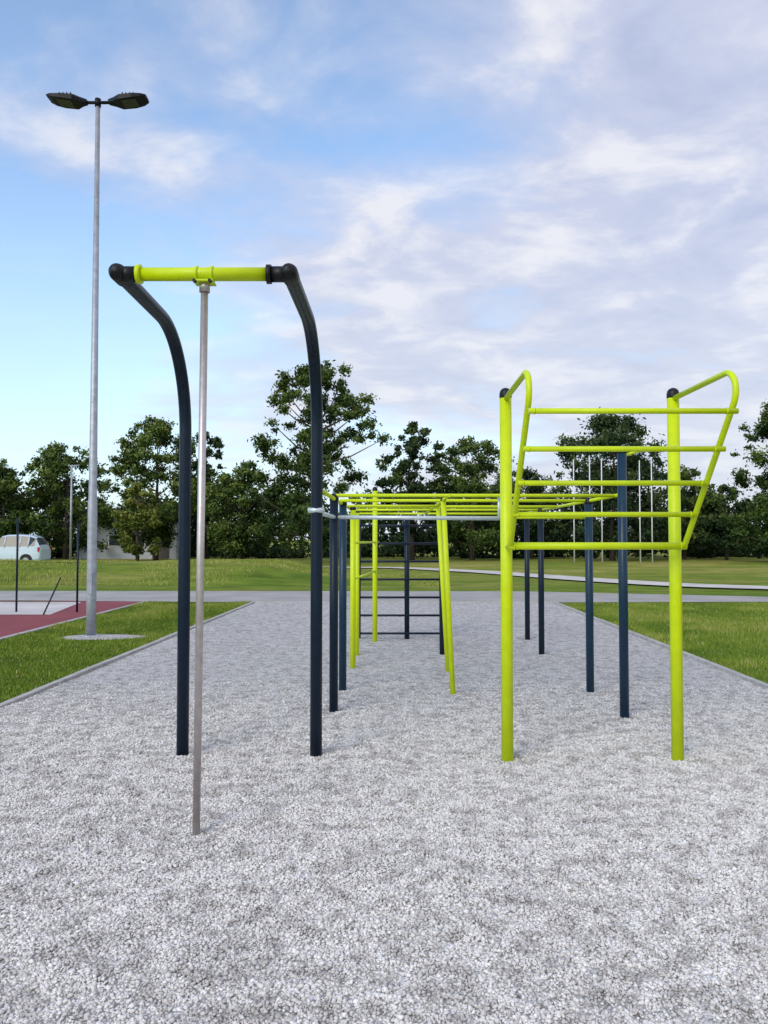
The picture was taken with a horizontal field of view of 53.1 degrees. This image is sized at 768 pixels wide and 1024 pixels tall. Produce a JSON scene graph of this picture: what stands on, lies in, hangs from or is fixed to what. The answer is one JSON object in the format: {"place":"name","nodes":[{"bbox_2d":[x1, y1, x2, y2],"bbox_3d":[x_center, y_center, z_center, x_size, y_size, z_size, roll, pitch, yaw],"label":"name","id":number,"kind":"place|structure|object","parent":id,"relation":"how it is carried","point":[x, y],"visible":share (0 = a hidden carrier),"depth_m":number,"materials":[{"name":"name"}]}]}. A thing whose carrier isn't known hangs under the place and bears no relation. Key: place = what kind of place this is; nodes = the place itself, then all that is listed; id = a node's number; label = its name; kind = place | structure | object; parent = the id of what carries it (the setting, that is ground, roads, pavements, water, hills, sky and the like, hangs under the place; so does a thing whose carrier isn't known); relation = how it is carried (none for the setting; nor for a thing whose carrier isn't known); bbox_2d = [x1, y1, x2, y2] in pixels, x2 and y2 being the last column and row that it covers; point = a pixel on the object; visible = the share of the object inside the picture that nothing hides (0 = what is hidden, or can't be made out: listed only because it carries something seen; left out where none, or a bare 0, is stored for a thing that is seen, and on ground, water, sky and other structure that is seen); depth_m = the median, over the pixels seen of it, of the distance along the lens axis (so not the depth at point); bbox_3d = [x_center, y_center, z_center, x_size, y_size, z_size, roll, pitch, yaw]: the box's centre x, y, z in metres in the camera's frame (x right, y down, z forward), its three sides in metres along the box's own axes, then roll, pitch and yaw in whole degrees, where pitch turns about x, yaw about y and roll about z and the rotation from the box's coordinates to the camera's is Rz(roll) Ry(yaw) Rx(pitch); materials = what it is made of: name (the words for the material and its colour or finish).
{"place":"outdoors","nodes":[
{"label":"outdoors","id":0,"kind":"place"},
{"bbox_2d":[0,602,79,614],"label":"pale pavement","id":1,"kind":"structure","parent":0,"point":[27,608],"depth_m":17.78,"materials":[{"name":"grey concrete"}]},
{"bbox_2d":[0,518,78,614],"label":"sports net","id":2,"kind":"object","parent":1,"relation":"on","point":[17,545],"visible":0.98,"depth_m":16.75,"materials":[{"name":"blue paint"}]},
{"bbox_2d":[109,535,118,545],"bbox_3d":[-21.538,2.269,61.407,0.820,0.810,0.017,0,-2,0],"label":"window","id":3,"kind":"structure","parent":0,"point":[112,542],"depth_m":61.39,"materials":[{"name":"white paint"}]},
{"bbox_2d":[0,600,251,702],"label":"grass","id":4,"kind":"structure","parent":0,"point":[148,610],"depth_m":11.91,"materials":[{"name":"green plant"}]},
{"bbox_2d":[0,558,438,586],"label":"grass","id":5,"kind":"structure","parent":0,"point":[32,562],"depth_m":29.48,"materials":[{"name":"green plant"}]},
{"bbox_2d":[0,540,767,701],"bbox_3d":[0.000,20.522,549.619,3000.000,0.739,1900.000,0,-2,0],"label":"ground","id":6,"kind":"structure","parent":0,"point":[743,570],"depth_m":28.42,"materials":[{"name":"green plant"}]},
{"bbox_2d":[0,458,40,537],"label":"deciduous tree","id":7,"kind":"object","parent":6,"relation":"on","point":[10,484],"visible":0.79,"depth_m":57.47,"materials":[{"name":"green plant"}]},
{"bbox_2d":[0,535,50,560],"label":"parked car","id":8,"kind":"object","parent":6,"relation":"on","point":[34,547],"visible":0.75,"depth_m":45.68,"materials":[{"name":"white paint"}]},
{"bbox_2d":[2,440,117,558],"bbox_3d":[-25.032,-0.825,59.837,8.804,9.428,8.172,1,-2,-18],"label":"deciduous tree","id":9,"kind":"object","parent":6,"relation":"on","point":[54,467],"visible":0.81,"depth_m":59.55,"materials":[{"name":"green plant"}]},
{"bbox_2d":[0,601,142,636],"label":"red court","id":10,"kind":"object","parent":6,"relation":"on","point":[11,624],"depth_m":15.58,"materials":[{"name":"rubber"}]},
{"bbox_2d":[69,465,79,560],"bbox_3d":[-20.136,0.124,50.026,0.583,6.444,0.160,0,-2,0],"label":"lighting mast","id":11,"kind":"object","parent":6,"relation":"on","point":[70,545],"visible":0.81,"depth_m":49.97,"materials":[{"name":"metal"}]},
{"bbox_2d":[0,600,150,640],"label":"court edging","id":12,"kind":"object","parent":6,"relation":"on","point":[25,632],"visible":0.22,"depth_m":13.79,"materials":[{"name":"concrete"}]},
{"bbox_2d":[63,634,145,639],"bbox_3d":[-4.530,2.017,12.490,1.359,0.029,0.751,0,-2,0],"label":"gravel patch","id":13,"kind":"object","parent":6,"relation":"on","point":[110,636],"visible":0.77,"depth_m":12.41,"materials":[{"name":"grey gravel"}]},
{"bbox_2d":[46,92,148,636],"bbox_3d":[-4.770,-2.459,12.674,1.640,9.000,0.340,0,-2,0],"label":"street lamp","id":14,"kind":"object","parent":13,"relation":"on","point":[129,100],"visible":0.94,"depth_m":12.65,"materials":[{"name":"metal"}]},
{"bbox_2d":[87,573,91,593],"bbox_3d":[-4.770,1.161,12.471,0.070,0.350,0.012,0,-2,0],"label":"mast door","id":15,"kind":"structure","parent":14,"relation":"in","point":[89,591],"depth_m":12.46,"materials":[{"name":"metal"}]},
{"bbox_2d":[0,602,254,707],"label":"concrete edging","id":16,"kind":"object","parent":6,"relation":"on","point":[33,692],"visible":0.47,"depth_m":9.38,"materials":[{"name":"grey concrete"}]},
{"bbox_2d":[78,521,177,558],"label":"walls","id":17,"kind":"structure","parent":6,"relation":"on","point":[114,552],"depth_m":61.43,"materials":[{"name":"grey paint"}]},
{"bbox_2d":[75,508,178,520],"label":"roof","id":18,"kind":"structure","parent":17,"relation":"on","point":[97,516],"depth_m":62.66,"materials":[{"name":"grey"}]},
{"bbox_2d":[158,540,168,558],"bbox_3d":[-17.587,2.735,61.420,0.840,1.980,0.037,0,-2,0],"label":"door","id":19,"kind":"structure","parent":17,"relation":"attached to","point":[163,553],"depth_m":61.38,"materials":[{"name":"grey"}]},
{"bbox_2d":[111,482,162,560],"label":"deciduous tree","id":20,"kind":"object","parent":6,"relation":"on","point":[137,523],"visible":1,"depth_m":52.70,"materials":[{"name":"green plant"}]},
{"bbox_2d":[101,415,220,560],"bbox_3d":[-16.488,-1.698,57.086,8.663,10.985,7.563,0,-2,0],"label":"deciduous tree","id":21,"kind":"object","parent":6,"relation":"on","point":[158,431],"visible":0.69,"depth_m":56.25,"materials":[{"name":"green plant"}]},
{"bbox_2d":[176,431,231,558],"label":"deciduous tree","id":22,"kind":"object","parent":6,"relation":"on","point":[216,442],"visible":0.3,"depth_m":59.68,"materials":[{"name":"green plant"}]},
{"bbox_2d":[205,460,287,558],"bbox_3d":[-9.960,-0.080,55.926,6.684,7.684,6.548,0,-2,0],"label":"deciduous tree","id":23,"kind":"object","parent":6,"relation":"on","point":[227,538],"visible":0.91,"depth_m":55.04,"materials":[{"name":"green plant"}]},
{"bbox_2d":[242,360,404,552],"bbox_3d":[-4.502,-3.220,50.400,9.976,13.555,9.954,1,-2,-35],"label":"deciduous tree","id":24,"kind":"object","parent":6,"relation":"on","point":[294,511],"visible":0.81,"depth_m":49.04,"materials":[{"name":"green plant"}]},
{"bbox_2d":[0,602,767,1023],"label":"gravel surface","id":25,"kind":"object","parent":6,"relation":"on","point":[264,642],"visible":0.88,"depth_m":7.01,"materials":[{"name":"grey gravel"}]},
{"bbox_2d":[108,263,322,835],"bbox_3d":[-0.987,0.267,4.911,1.065,3.209,1.634,0,-2,0],"label":"climbing pole frame","id":26,"kind":"object","parent":25,"relation":"on","point":[130,280],"visible":0.98,"depth_m":5.46,"materials":[{"name":"blue paint"}]},
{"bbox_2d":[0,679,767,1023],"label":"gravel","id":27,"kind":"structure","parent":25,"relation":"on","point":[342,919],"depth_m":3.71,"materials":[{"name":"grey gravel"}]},
{"bbox_2d":[359,511,438,638],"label":"wall bars","id":28,"kind":"object","parent":25,"relation":"on","point":[406,579],"depth_m":12.23,"materials":[{"name":"blue paint"}]},
{"bbox_2d":[308,452,638,717],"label":"monkey bars","id":29,"kind":"object","parent":25,"relation":"on","point":[441,517],"visible":0.84,"depth_m":8.00,"materials":[{"name":"blue paint"}]},
{"bbox_2d":[499,370,738,761],"bbox_3d":[1.503,0.479,5.104,1.326,2.799,0.996,0,-2,0],"label":"overhanging climbing ladder","id":30,"kind":"object","parent":25,"relation":"on","point":[674,514],"visible":0.96,"depth_m":5.47,"materials":[{"name":"metal"}]},
{"bbox_2d":[0,464,767,557],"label":"distant trees","id":31,"kind":"object","parent":6,"relation":"on","point":[430,533],"visible":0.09,"depth_m":67.89,"materials":[{"name":"green plant"}]},
{"bbox_2d":[252,601,555,602],"bbox_3d":[0.496,2.276,19.182,7.568,0.090,0.100,0,-2,0],"label":"path edging","id":32,"kind":"object","parent":6,"relation":"on","point":[410,601],"visible":0.36,"depth_m":19.17,"materials":[{"name":"concrete"}]},
{"bbox_2d":[47,538,767,558],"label":"hedge","id":33,"kind":"object","parent":6,"relation":"on","point":[274,552],"visible":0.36,"depth_m":62.77,"materials":[{"name":"green plant"}]},
{"bbox_2d":[372,421,457,559],"bbox_3d":[2.017,-1.552,58.356,6.707,10.781,6.315,2,-3,-44],"label":"deciduous tree","id":34,"kind":"object","parent":6,"relation":"on","point":[412,446],"visible":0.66,"depth_m":57.52,"materials":[{"name":"green plant"}]},
{"bbox_2d":[414,435,528,559],"bbox_3d":[6.419,-0.987,58.072,8.657,9.637,9.050,0,-2,0],"label":"deciduous tree","id":35,"kind":"object","parent":6,"relation":"on","point":[472,536],"visible":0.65,"depth_m":56.90,"materials":[{"name":"green plant"}]},
{"bbox_2d":[495,466,572,558],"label":"deciduous tree","id":36,"kind":"object","parent":6,"relation":"on","point":[555,530],"visible":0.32,"depth_m":61.32,"materials":[{"name":"green plant"}]},
{"bbox_2d":[573,459,574,562],"bbox_3d":[12.848,-0.076,52.034,0.086,6.983,0.090,0,-2,0],"label":"flagpole","id":37,"kind":"object","parent":6,"relation":"on","point":[573,511],"visible":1,"depth_m":51.99,"materials":[{"name":"white metal"}]},
{"bbox_2d":[601,458,602,562],"bbox_3d":[14.741,-0.110,52.035,0.086,7.051,0.090,0,-2,0],"label":"flagpole","id":38,"kind":"object","parent":6,"relation":"on","point":[601,511],"visible":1,"depth_m":51.99,"materials":[{"name":"white metal"}]},
{"bbox_2d":[553,407,683,560],"bbox_3d":[16.687,-1.965,56.215,9.354,11.456,9.802,0,-2,0],"label":"deciduous tree","id":39,"kind":"object","parent":6,"relation":"on","point":[613,430],"visible":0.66,"depth_m":54.97,"materials":[{"name":"green plant"}]},
{"bbox_2d":[639,460,640,562],"bbox_3d":[17.311,-0.042,52.033,0.086,6.915,0.090,0,-2,0],"label":"flagpole","id":40,"kind":"object","parent":6,"relation":"on","point":[639,511],"visible":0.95,"depth_m":52.00,"materials":[{"name":"white metal"}]},
{"bbox_2d":[651,457,652,562],"bbox_3d":[18.122,-0.144,52.037,0.086,7.120,0.090,0,-2,0],"label":"flagpole","id":41,"kind":"object","parent":6,"relation":"on","point":[651,511],"visible":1,"depth_m":52.00,"materials":[{"name":"white metal"}]},
{"bbox_2d":[553,602,767,688],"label":"concrete edging","id":42,"kind":"object","parent":6,"relation":"on","point":[727,670],"visible":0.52,"depth_m":10.25,"materials":[{"name":"grey concrete"}]},
{"bbox_2d":[635,464,729,558],"bbox_3d":[23.372,0.090,60.035,7.198,7.616,7.024,0,-2,0],"label":"deciduous tree","id":43,"kind":"object","parent":6,"relation":"on","point":[689,503],"visible":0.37,"depth_m":59.28,"materials":[{"name":"green plant"}]},
{"bbox_2d":[682,483,757,559],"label":"deciduous tree","id":44,"kind":"object","parent":6,"relation":"on","point":[725,541],"visible":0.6,"depth_m":57.49,"materials":[{"name":"green plant"}]},
{"bbox_2d":[718,402,767,556],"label":"deciduous tree","id":45,"kind":"object","parent":6,"relation":"on","point":[758,541],"visible":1,"depth_m":52.40,"materials":[{"name":"green plant"}]},
{"bbox_2d":[0,591,767,601],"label":"path","id":46,"kind":"structure","parent":0,"point":[209,596],"depth_m":21.20,"materials":[{"name":"concrete"}]},
{"bbox_2d":[0,0,767,539],"label":"sky","id":47,"kind":"structure","parent":0,"point":[464,197],"materials":[{"name":"blue"}]},
{"bbox_2d":[323,566,767,588],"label":"paved footpath","id":48,"kind":"structure","parent":0,"point":[629,581],"depth_m":28.44,"materials":[{"name":"grey concrete"}]},
{"bbox_2d":[589,455,589,497],"bbox_3d":[13.930,-0.212,52.039,0.086,7.256,0.090,0,-2,0],"label":"flagpole","id":49,"kind":"object","parent":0,"point":[589,473],"visible":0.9,"depth_m":52.09,"materials":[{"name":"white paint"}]},
{"bbox_2d":[559,600,767,682],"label":"grass","id":50,"kind":"structure","parent":0,"point":[727,629],"depth_m":14.03,"materials":[{"name":"green plant"}]}
]}

